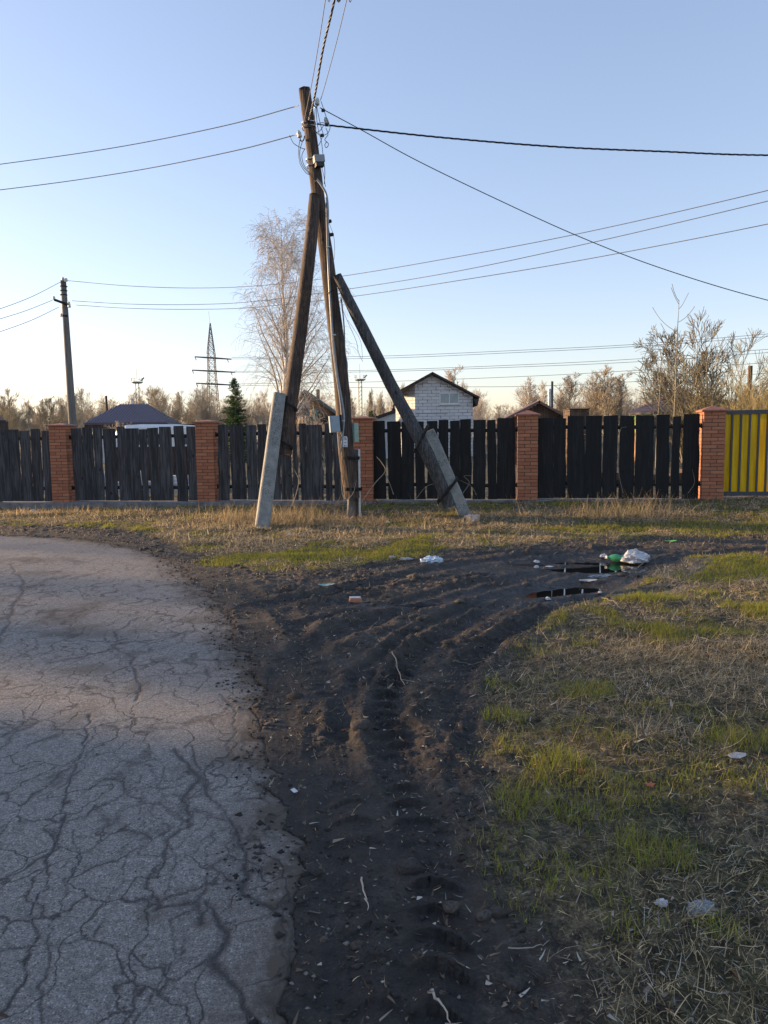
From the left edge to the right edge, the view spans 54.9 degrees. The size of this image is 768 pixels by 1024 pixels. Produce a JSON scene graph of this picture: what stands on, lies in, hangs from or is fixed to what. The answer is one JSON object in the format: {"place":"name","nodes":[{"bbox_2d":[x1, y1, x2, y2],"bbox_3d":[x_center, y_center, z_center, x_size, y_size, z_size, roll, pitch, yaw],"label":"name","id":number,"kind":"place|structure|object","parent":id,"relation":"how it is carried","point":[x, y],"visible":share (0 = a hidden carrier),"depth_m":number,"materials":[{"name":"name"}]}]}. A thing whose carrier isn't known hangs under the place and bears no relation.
{"place":"outdoors","nodes":[
{"label":"outdoors","id":0,"kind":"place"},
{"bbox_2d":[0,535,306,1023],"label":"road","id":1,"kind":"structure","parent":0,"point":[81,930],"depth_m":3.03,"materials":[{"name":"asphalt"}]},
{"bbox_2d":[19,437,681,500],"bbox_3d":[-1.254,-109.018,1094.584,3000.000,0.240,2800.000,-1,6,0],"label":"field","id":2,"kind":"structure","parent":0,"point":[333,482],"depth_m":29.86,"materials":[{"name":"plant"}]},
{"bbox_2d":[0,415,8,429],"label":"dark roofed shed","id":3,"kind":"structure","parent":2,"relation":"on","point":[4,424],"depth_m":30.46,"materials":[{"name":"grey wood"}]},
{"bbox_2d":[0,387,31,430],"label":"bare tree","id":4,"kind":"object","parent":2,"relation":"on","point":[6,410],"visible":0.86,"depth_m":57.71,"materials":[{"name":"plant"}]},
{"bbox_2d":[29,395,66,431],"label":"bare tree","id":5,"kind":"object","parent":2,"relation":"on","point":[50,411],"visible":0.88,"depth_m":49.36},
{"bbox_2d":[52,277,76,427],"bbox_3d":[-12.671,-5.305,29.576,0.732,7.906,0.387,-1,6,0],"label":"utility pole","id":6,"kind":"object","parent":2,"relation":"on","point":[64,315],"visible":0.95,"depth_m":29.41,"materials":[{"name":"concrete"}]},
{"bbox_2d":[0,307,58,331],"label":"overhead wire","id":7,"kind":"object","parent":6,"relation":"attached to","point":[32,319],"visible":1,"depth_m":26.50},
{"bbox_2d":[0,282,59,308],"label":"overhead wire","id":8,"kind":"object","parent":6,"relation":"attached to","point":[29,297],"visible":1,"depth_m":26.15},
{"bbox_2d":[68,190,767,287],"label":"overhead wire","id":9,"kind":"object","parent":6,"relation":"attached to","point":[474,253],"visible":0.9,"depth_m":20.20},
{"bbox_2d":[79,224,767,309],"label":"overhead wire","id":10,"kind":"object","parent":6,"relation":"attached to","point":[463,279],"visible":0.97,"depth_m":20.40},
{"bbox_2d":[80,201,767,304],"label":"overhead wire","id":11,"kind":"object","parent":6,"relation":"attached to","point":[454,271],"visible":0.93,"depth_m":20.55,"materials":[{"name":"metal"}]},
{"bbox_2d":[32,471,188,493],"bbox_3d":[-7.715,-0.789,19.712,6.420,0.585,0.400,-1,6,0],"label":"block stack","id":12,"kind":"object","parent":2,"relation":"on","point":[175,483],"visible":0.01,"depth_m":19.59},
{"bbox_2d":[104,421,131,432],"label":"bare bush","id":13,"kind":"object","parent":2,"relation":"on","point":[117,424],"visible":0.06,"depth_m":40.96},
{"bbox_2d":[84,398,181,462],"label":"hip roof house","id":14,"kind":"structure","parent":2,"relation":"on","point":[135,414],"depth_m":46.60,"materials":[{"name":"grey metal"},{"name":"white plaster"}]},
{"bbox_2d":[105,396,107,410],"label":"flue pipe","id":15,"kind":"object","parent":14,"relation":"on","point":[106,403],"visible":0.35,"depth_m":57.36,"materials":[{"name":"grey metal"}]},
{"bbox_2d":[0,382,268,449],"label":"treeline","id":16,"kind":"object","parent":2,"relation":"on","point":[200,412],"visible":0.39,"depth_m":82.20,"materials":[{"name":"plant"}]},
{"bbox_2d":[131,356,143,400],"label":"floodlight mast","id":17,"kind":"object","parent":2,"relation":"on","point":[136,382],"visible":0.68,"depth_m":212.14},
{"bbox_2d":[116,424,194,480],"bbox_3d":[-6.774,-1.713,22.820,2.845,1.958,1.870,-1,6,0],"label":"parked van","id":18,"kind":"object","parent":2,"relation":"on","point":[142,426],"visible":0.04,"depth_m":21.91,"materials":[{"name":"white metal"}]},
{"bbox_2d":[143,386,167,412],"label":"bare tree","id":19,"kind":"object","parent":2,"relation":"on","point":[154,393],"visible":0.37,"depth_m":74.22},
{"bbox_2d":[0,499,376,508],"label":"concrete footing","id":20,"kind":"object","parent":2,"relation":"on","point":[31,504],"visible":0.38,"depth_m":15.46,"materials":[{"name":"concrete"}]},
{"bbox_2d":[0,429,52,501],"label":"board fence","id":21,"kind":"object","parent":20,"relation":"on","point":[15,486],"visible":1,"depth_m":16.05,"materials":[{"name":"wood"}]},
{"bbox_2d":[45,423,78,501],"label":"brick pillar","id":22,"kind":"structure","parent":20,"relation":"on","point":[61,462],"depth_m":15.79,"materials":[{"name":"brick"}]},
{"bbox_2d":[69,426,197,500],"bbox_3d":[-5.287,-1.022,15.682,2.983,1.584,0.105,0,6,9],"label":"board fence","id":23,"kind":"object","parent":20,"relation":"on","point":[91,480],"visible":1,"depth_m":15.64,"materials":[{"name":"wood"}]},
{"bbox_2d":[192,420,222,501],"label":"brick pillar","id":24,"kind":"structure","parent":20,"relation":"on","point":[207,460],"depth_m":15.27,"materials":[{"name":"brick"}]},
{"bbox_2d":[215,423,347,499],"bbox_3d":[-2.028,-1.026,15.158,3.008,1.576,0.104,0,6,9],"label":"board fence","id":25,"kind":"object","parent":20,"relation":"on","point":[311,465],"visible":0.73,"depth_m":15.15,"materials":[{"name":"wood"}]},
{"bbox_2d":[351,416,377,500],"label":"brick pillar","id":26,"kind":"structure","parent":20,"relation":"on","point":[364,444],"depth_m":14.71,"materials":[{"name":"brick"}]},
{"bbox_2d":[192,311,234,419],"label":"lattice pylon","id":27,"kind":"object","parent":2,"relation":"on","point":[209,371],"visible":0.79,"depth_m":201.61,"materials":[{"name":"metal"}]},
{"bbox_2d":[231,334,762,357],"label":"voltage line","id":28,"kind":"object","parent":27,"relation":"hanging from","point":[537,349],"visible":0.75,"depth_m":181.71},
{"bbox_2d":[245,373,762,387],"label":"voltage line","id":29,"kind":"object","parent":27,"relation":"hanging from","point":[504,386],"visible":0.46,"depth_m":184.64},
{"bbox_2d":[257,362,767,383],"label":"voltage line","id":30,"kind":"object","parent":27,"relation":"hanging from","point":[517,376],"visible":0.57,"depth_m":183.10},
{"bbox_2d":[357,336,767,358],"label":"voltage line","id":31,"kind":"object","parent":27,"relation":"hanging from","point":[542,351],"visible":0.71,"depth_m":181.57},
{"bbox_2d":[219,377,257,463],"bbox_3d":[-7.495,-4.554,37.643,2.833,4.667,2.612,-1,6,0],"label":"spruce tree","id":32,"kind":"object","parent":2,"relation":"on","point":[233,413],"visible":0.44,"depth_m":37.55,"materials":[{"name":"plant"}]},
{"bbox_2d":[230,206,357,431],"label":"birch tree","id":33,"kind":"object","parent":2,"relation":"on","point":[284,327],"visible":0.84,"depth_m":42.42,"materials":[{"name":"brown plant"}]},
{"bbox_2d":[291,410,323,464],"bbox_3d":[-4.668,-4.016,40.152,2.741,3.042,2.936,-6,8,-43],"label":"bare bush","id":34,"kind":"object","parent":2,"relation":"on","point":[297,424],"visible":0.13,"depth_m":39.76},
{"bbox_2d":[291,389,335,459],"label":"wooden cottage","id":35,"kind":"structure","parent":2,"relation":"on","point":[328,409],"depth_m":47.92,"materials":[{"name":"beige wood"}]},
{"bbox_2d":[299,399,310,408],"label":"window","id":36,"kind":"structure","parent":35,"relation":"in","point":[309,405],"depth_m":48.00,"materials":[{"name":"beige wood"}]},
{"bbox_2d":[310,415,332,460],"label":"bare bush","id":37,"kind":"object","parent":2,"relation":"on","point":[323,446],"visible":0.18,"depth_m":45.66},
{"bbox_2d":[350,389,356,422],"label":"bare tree","id":38,"kind":"object","parent":2,"relation":"on","point":[353,412],"visible":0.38,"depth_m":91.23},
{"bbox_2d":[354,364,366,415],"label":"floodlight mast","id":39,"kind":"object","parent":2,"relation":"on","point":[358,380],"visible":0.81,"depth_m":217.34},
{"bbox_2d":[366,388,377,420],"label":"bare tree","id":40,"kind":"object","parent":2,"relation":"on","point":[370,403],"visible":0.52,"depth_m":86.94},
{"bbox_2d":[376,389,385,415],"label":"bare tree","id":41,"kind":"object","parent":2,"relation":"on","point":[380,407],"visible":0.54,"depth_m":85.09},
{"bbox_2d":[375,409,395,457],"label":"lean to shed","id":42,"kind":"object","parent":2,"relation":"on","point":[386,417],"visible":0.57,"depth_m":48.83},
{"bbox_2d":[396,372,479,456],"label":"block house","id":43,"kind":"structure","parent":2,"relation":"on","point":[432,396],"depth_m":51.51,"materials":[{"name":"white brick"}]},
{"bbox_2d":[439,392,459,404],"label":"window","id":44,"kind":"structure","parent":43,"relation":"in","point":[444,398],"depth_m":51.44,"materials":[{"name":"white plastic"}]},
{"bbox_2d":[217,386,664,443],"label":"treeline","id":45,"kind":"object","parent":2,"relation":"on","point":[388,405],"visible":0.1,"depth_m":109.27,"materials":[{"name":"plant"}]},
{"bbox_2d":[444,364,483,418],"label":"bare tree","id":46,"kind":"object","parent":2,"relation":"on","point":[452,377],"visible":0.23,"depth_m":87.28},
{"bbox_2d":[457,379,481,419],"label":"bare tree","id":47,"kind":"object","parent":2,"relation":"on","point":[475,412],"visible":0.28,"depth_m":83.36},
{"bbox_2d":[502,377,547,417],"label":"bare tree","id":48,"kind":"object","parent":2,"relation":"on","point":[531,395],"visible":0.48,"depth_m":88.44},
{"bbox_2d":[496,381,562,463],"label":"house","id":49,"kind":"structure","parent":2,"relation":"on","point":[544,410],"depth_m":36.02,"materials":[{"name":"brown wood"}]},
{"bbox_2d":[378,498,701,502],"bbox_3d":[3.080,-0.049,14.469,6.402,0.444,0.391,0,6,9],"label":"concrete footing","id":50,"kind":"object","parent":2,"relation":"on","point":[466,500],"visible":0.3,"depth_m":14.46,"materials":[{"name":"concrete"}]},
{"bbox_2d":[373,418,517,498],"bbox_3d":[1.194,-1.043,14.638,2.922,1.589,0.104,0,6,9],"label":"board fence","id":51,"kind":"object","parent":50,"relation":"on","point":[501,460],"visible":0.82,"depth_m":14.55,"materials":[{"name":"wood"}]},
{"bbox_2d":[515,410,540,501],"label":"brick pillar","id":52,"kind":"structure","parent":50,"relation":"on","point":[527,457],"depth_m":14.22,"materials":[{"name":"brick"}]},
{"bbox_2d":[537,414,701,498],"bbox_3d":[4.456,-1.049,14.113,3.076,1.592,0.104,0,6,9],"label":"board fence","id":53,"kind":"object","parent":50,"relation":"on","point":[589,475],"visible":0.98,"depth_m":14.07,"materials":[{"name":"wood"}]},
{"bbox_2d":[618,427,622,492],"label":"wild stem","id":54,"kind":"object","parent":53,"relation":"attached to","point":[618,461],"visible":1,"depth_m":13.67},
{"bbox_2d":[696,406,729,499],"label":"brick pillar","id":55,"kind":"structure","parent":50,"relation":"on","point":[712,431],"depth_m":13.69,"materials":[{"name":"brick"}]},
{"bbox_2d":[536,380,547,403],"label":"bare tree","id":56,"kind":"object","parent":2,"relation":"on","point":[544,394],"visible":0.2,"depth_m":94.36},
{"bbox_2d":[553,372,592,438],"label":"bare tree","id":57,"kind":"object","parent":2,"relation":"on","point":[561,402],"visible":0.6,"depth_m":84.68,"materials":[{"name":"plant"}]},
{"bbox_2d":[563,408,589,465],"bbox_3d":[8.663,-3.312,33.452,0.926,2.668,1.290,-1,6,0],"label":"plank hut","id":58,"kind":"object","parent":2,"relation":"on","point":[584,412],"visible":0.27,"depth_m":32.78,"materials":[{"name":"brown wood"}]},
{"bbox_2d":[564,371,623,430],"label":"bare tree","id":59,"kind":"object","parent":2,"relation":"on","point":[591,394],"visible":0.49,"depth_m":80.53,"materials":[{"name":"plant"}]},
{"bbox_2d":[587,364,633,435],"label":"bare tree","id":60,"kind":"object","parent":2,"relation":"on","point":[608,405],"visible":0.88,"depth_m":79.21,"materials":[{"name":"plant"}]},
{"bbox_2d":[610,371,635,438],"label":"bare tree","id":61,"kind":"object","parent":2,"relation":"on","point":[620,388],"visible":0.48,"depth_m":81.46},
{"bbox_2d":[645,352,676,467],"bbox_3d":[11.212,-4.206,30.512,1.205,4.984,1.250,-3,6,-19],"label":"sapling","id":62,"kind":"object","parent":2,"relation":"on","point":[659,388],"visible":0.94,"depth_m":30.54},
{"bbox_2d":[628,391,719,461],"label":"green cottage","id":63,"kind":"structure","parent":2,"relation":"on","point":[635,412],"depth_m":38.08,"materials":[{"name":"paint"}]},
{"bbox_2d":[652,285,698,429],"bbox_3d":[11.872,-5.385,30.189,1.775,7.379,1.811,3,7,29],"label":"sapling","id":64,"kind":"object","parent":2,"relation":"on","point":[675,385],"visible":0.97,"depth_m":30.18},
{"bbox_2d":[655,393,695,448],"bbox_3d":[14.508,-4.029,35.782,2.593,3.509,2.780,-1,6,0],"label":"bare bush","id":65,"kind":"object","parent":2,"relation":"on","point":[682,432],"visible":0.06,"depth_m":35.45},
{"bbox_2d":[635,328,731,462],"bbox_3d":[14.070,-5.433,35.321,3.353,6.421,3.927,-4,7,-32],"label":"willow tree","id":66,"kind":"object","parent":2,"relation":"on","point":[659,375],"visible":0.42,"depth_m":35.14,"materials":[{"name":"plant"}]},
{"bbox_2d":[632,308,767,420],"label":"willow tree","id":67,"kind":"object","parent":2,"relation":"on","point":[702,365],"visible":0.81,"depth_m":33.36,"materials":[{"name":"plant"}]},
{"bbox_2d":[646,378,767,415],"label":"treeline","id":68,"kind":"object","parent":2,"relation":"on","point":[735,396],"visible":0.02,"depth_m":51.60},
{"bbox_2d":[676,382,751,415],"bbox_3d":[14.254,-3.729,31.792,2.843,3.724,3.410,-3,6,-25],"label":"bare bush","id":69,"kind":"object","parent":2,"relation":"on","point":[739,397],"visible":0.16,"depth_m":31.62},
{"bbox_2d":[713,368,766,409],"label":"bare bush","id":70,"kind":"object","parent":2,"relation":"on","point":[745,371],"visible":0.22,"depth_m":32.26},
{"bbox_2d":[714,339,767,409],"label":"bare tree","id":71,"kind":"object","parent":2,"relation":"on","point":[753,404],"visible":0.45,"depth_m":29.18,"materials":[{"name":"plant"}]},
{"bbox_2d":[747,366,752,398],"bbox_3d":[19.564,-5.272,39.694,0.277,5.064,0.277,2,6,22],"label":"flue pipe","id":72,"kind":"object","parent":2,"relation":"on","point":[750,374],"visible":0.31,"depth_m":39.42,"materials":[{"name":"metal"}]},
{"bbox_2d":[752,370,767,409],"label":"bare bush","id":73,"kind":"object","parent":2,"relation":"on","point":[759,399],"visible":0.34,"depth_m":31.35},
{"bbox_2d":[0,524,767,1023],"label":"dirt track","id":74,"kind":"structure","parent":0,"point":[478,1002],"depth_m":3.53,"materials":[{"name":"soil"}]},
{"bbox_2d":[211,572,285,585],"bbox_3d":[-1.439,0.705,7.647,0.841,0.164,0.112,-3,6,-19],"label":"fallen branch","id":75,"kind":"object","parent":74,"relation":"on","point":[242,581],"visible":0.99,"depth_m":7.65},
{"bbox_2d":[275,583,391,594],"bbox_3d":[-0.502,0.780,7.203,1.153,0.126,0.292,-1,6,0],"label":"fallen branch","id":76,"kind":"object","parent":74,"relation":"on","point":[284,587],"visible":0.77,"depth_m":7.15,"materials":[{"name":"brown wood"}]},
{"bbox_2d":[349,596,361,602],"bbox_3d":[-0.263,0.804,6.778,0.122,0.054,0.074,-1,6,-7],"label":"brick chunk","id":77,"kind":"object","parent":74,"relation":"on","point":[355,599],"visible":1,"depth_m":6.75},
{"bbox_2d":[360,877,368,910],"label":"dry stalk","id":78,"kind":"object","parent":74,"relation":"on","point":[365,898],"visible":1,"depth_m":2.41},
{"bbox_2d":[1,502,766,1023],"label":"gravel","id":79,"kind":"structure","parent":74,"relation":"on","point":[305,900],"depth_m":3.02,"materials":[{"name":"gravel"}]},
{"bbox_2d":[15,523,759,995],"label":"clods","id":80,"kind":"object","parent":74,"relation":"on","point":[417,867],"visible":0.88,"depth_m":3.10,"materials":[{"name":"soil"}]},
{"bbox_2d":[399,557,414,559],"bbox_3d":[0.269,0.565,9.023,0.216,0.031,0.110,-1,6,0],"label":"cloth scrap","id":81,"kind":"object","parent":74,"relation":"on","point":[404,558],"visible":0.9,"depth_m":9.01,"materials":[{"name":"grey fabric"}]},
{"bbox_2d":[391,651,423,684],"bbox_3d":[0.096,0.993,4.713,0.124,0.062,0.573,-3,6,-20],"label":"fallen branch","id":82,"kind":"object","parent":74,"relation":"on","point":[397,668],"visible":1,"depth_m":4.75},
{"bbox_2d":[420,555,442,562],"bbox_3d":[0.571,0.559,8.892,0.289,0.084,0.187,-1,6,0],"label":"plastic bag","id":83,"kind":"object","parent":74,"relation":"on","point":[429,559],"visible":0.96,"depth_m":8.84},
{"bbox_2d":[427,988,450,1022],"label":"dry stalk","id":84,"kind":"object","parent":74,"relation":"on","point":[431,991],"visible":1,"depth_m":1.93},
{"bbox_2d":[508,940,548,948],"bbox_3d":[0.423,1.260,2.145,0.128,0.011,0.022,-2,6,-11],"label":"fallen branch","id":85,"kind":"object","parent":74,"relation":"on","point":[525,947],"visible":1,"depth_m":2.14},
{"bbox_2d":[525,588,599,597],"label":"puddle","id":86,"kind":"object","parent":74,"relation":"on","point":[553,593],"visible":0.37,"depth_m":7.24,"materials":[{"name":"black liquid"}]},
{"bbox_2d":[541,562,649,572],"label":"puddle","id":87,"kind":"object","parent":74,"relation":"on","point":[610,567],"visible":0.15,"depth_m":8.49,"materials":[{"name":"black liquid"}]},
{"bbox_2d":[588,574,609,577],"bbox_3d":[2.303,0.681,7.895,0.420,0.028,0.147,-1,6,0],"label":"plastic film","id":88,"kind":"object","parent":74,"relation":"on","point":[599,576],"visible":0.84,"depth_m":7.87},
{"bbox_2d":[605,554,623,561],"bbox_3d":[2.827,0.552,8.892,0.339,0.104,0.104,0,6,10],"label":"plastic bottle","id":89,"kind":"object","parent":74,"relation":"on","point":[615,557],"visible":0.59,"depth_m":8.87,"materials":[{"name":"green"}]},
{"bbox_2d":[620,548,649,562],"bbox_3d":[2.988,0.511,8.799,0.346,0.167,0.226,-1,6,0],"label":"plastic bag","id":90,"kind":"object","parent":74,"relation":"on","point":[635,555],"visible":0.99,"depth_m":8.74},
{"bbox_2d":[0,485,767,1023],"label":"ground","id":91,"kind":"structure","parent":0,"point":[566,835],"depth_m":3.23,"materials":[{"name":"plant"}]},
{"bbox_2d":[254,86,470,527],"bbox_3d":[-0.387,-3.255,12.533,3.859,7.673,1.016,-2,6,-9],"label":"utility pole","id":92,"kind":"object","parent":91,"relation":"on","point":[281,427],"visible":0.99,"depth_m":12.51,"materials":[{"name":"brown wood"}]},
{"bbox_2d":[0,134,296,189],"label":"overhead wire","id":93,"kind":"object","parent":92,"relation":"attached to","point":[156,166],"visible":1,"depth_m":13.84,"materials":[{"name":"metal"}]},
{"bbox_2d":[0,105,298,164],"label":"overhead wire","id":94,"kind":"object","parent":92,"relation":"attached to","point":[157,139],"visible":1,"depth_m":13.84,"materials":[{"name":"metal"}]},
{"bbox_2d":[303,0,329,125],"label":"overhead wire","id":95,"kind":"object","parent":92,"relation":"attached to","point":[316,58],"visible":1,"depth_m":10.85,"materials":[{"name":"metal"}]},
{"bbox_2d":[308,0,340,120],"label":"cable bundle","id":96,"kind":"object","parent":92,"relation":"attached to","point":[324,42],"visible":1,"depth_m":10.62,"materials":[{"name":"metal"}]},
{"bbox_2d":[320,0,350,100],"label":"overhead wire","id":97,"kind":"object","parent":92,"relation":"attached to","point":[335,46],"visible":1,"depth_m":10.80,"materials":[{"name":"metal"}]},
{"bbox_2d":[320,107,767,300],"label":"overhead wire","id":98,"kind":"object","parent":92,"relation":"attached to","point":[536,217],"visible":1,"depth_m":12.43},
{"bbox_2d":[329,125,767,155],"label":"cable bundle","id":99,"kind":"object","parent":92,"relation":"attached to","point":[549,145],"visible":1,"depth_m":12.50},
{"bbox_2d":[361,457,385,503],"bbox_3d":[-0.268,-0.513,14.019,0.608,1.075,0.019,-1,6,0],"label":"wild stem","id":100,"kind":"object","parent":91,"relation":"on","point":[375,482],"visible":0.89,"depth_m":14.01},
{"bbox_2d":[0,498,767,1023],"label":"leaf litter","id":101,"kind":"object","parent":91,"relation":"on","point":[534,1002],"visible":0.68,"depth_m":3.33,"materials":[{"name":"plant"}]},
{"bbox_2d":[2,498,767,982],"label":"green grass","id":102,"kind":"structure","parent":91,"relation":"on","point":[670,632],"depth_m":4.25,"materials":[{"name":"plant"}]},
{"bbox_2d":[3,487,767,546],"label":"dead stalks","id":103,"kind":"object","parent":91,"relation":"on","point":[292,519],"visible":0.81,"depth_m":12.58,"materials":[{"name":"beige plant"}]},
{"bbox_2d":[464,514,479,521],"bbox_3d":[1.477,0.096,12.365,0.272,0.129,0.206,-1,6,0],"label":"stone chunk","id":104,"kind":"object","parent":91,"relation":"on","point":[476,517],"visible":0.88,"depth_m":12.30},
{"bbox_2d":[643,781,655,787],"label":"fallen leaf","id":105,"kind":"object","parent":91,"relation":"on","point":[650,785],"visible":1,"depth_m":3.10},
{"bbox_2d":[655,898,667,906],"bbox_3d":[0.861,1.210,2.299,0.039,0.017,0.039,3,7,32],"label":"paper scrap","id":106,"kind":"object","parent":91,"relation":"on","point":[661,901],"visible":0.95,"depth_m":2.29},
{"bbox_2d":[686,899,714,915],"bbox_3d":[0.978,1.215,2.282,0.117,0.017,0.063,-3,6,-19],"label":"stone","id":107,"kind":"object","parent":91,"relation":"on","point":[704,904],"visible":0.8,"depth_m":2.27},
{"bbox_2d":[728,752,745,757],"bbox_3d":[1.599,1.101,3.350,0.099,0.006,0.056,-2,6,-14],"label":"paper scrap","id":108,"kind":"object","parent":91,"relation":"on","point":[739,755],"visible":0.92,"depth_m":3.34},
{"bbox_2d":[716,497,764,500],"bbox_3d":[8.020,-0.102,13.538,3.700,0.300,0.750,0,6,9],"label":"gate threshold","id":109,"kind":"object","parent":91,"relation":"on","point":[727,498],"visible":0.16,"depth_m":13.83,"materials":[{"name":"concrete"}]},
{"bbox_2d":[723,410,767,495],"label":"sliding gate","id":110,"kind":"structure","parent":109,"relation":"on","point":[746,456],"depth_m":13.84,"materials":[{"name":"metal"}]},
{"bbox_2d":[0,0,767,438],"label":"sky","id":111,"kind":"structure","parent":0,"point":[77,76],"materials":[{"name":"blue"}]},
{"bbox_2d":[348,349,767,370],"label":"voltage line","id":112,"kind":"object","parent":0,"point":[532,364],"visible":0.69,"depth_m":182.44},
{"bbox_2d":[375,352,767,371],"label":"voltage line","id":113,"kind":"object","parent":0,"point":[552,365],"visible":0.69,"depth_m":181.08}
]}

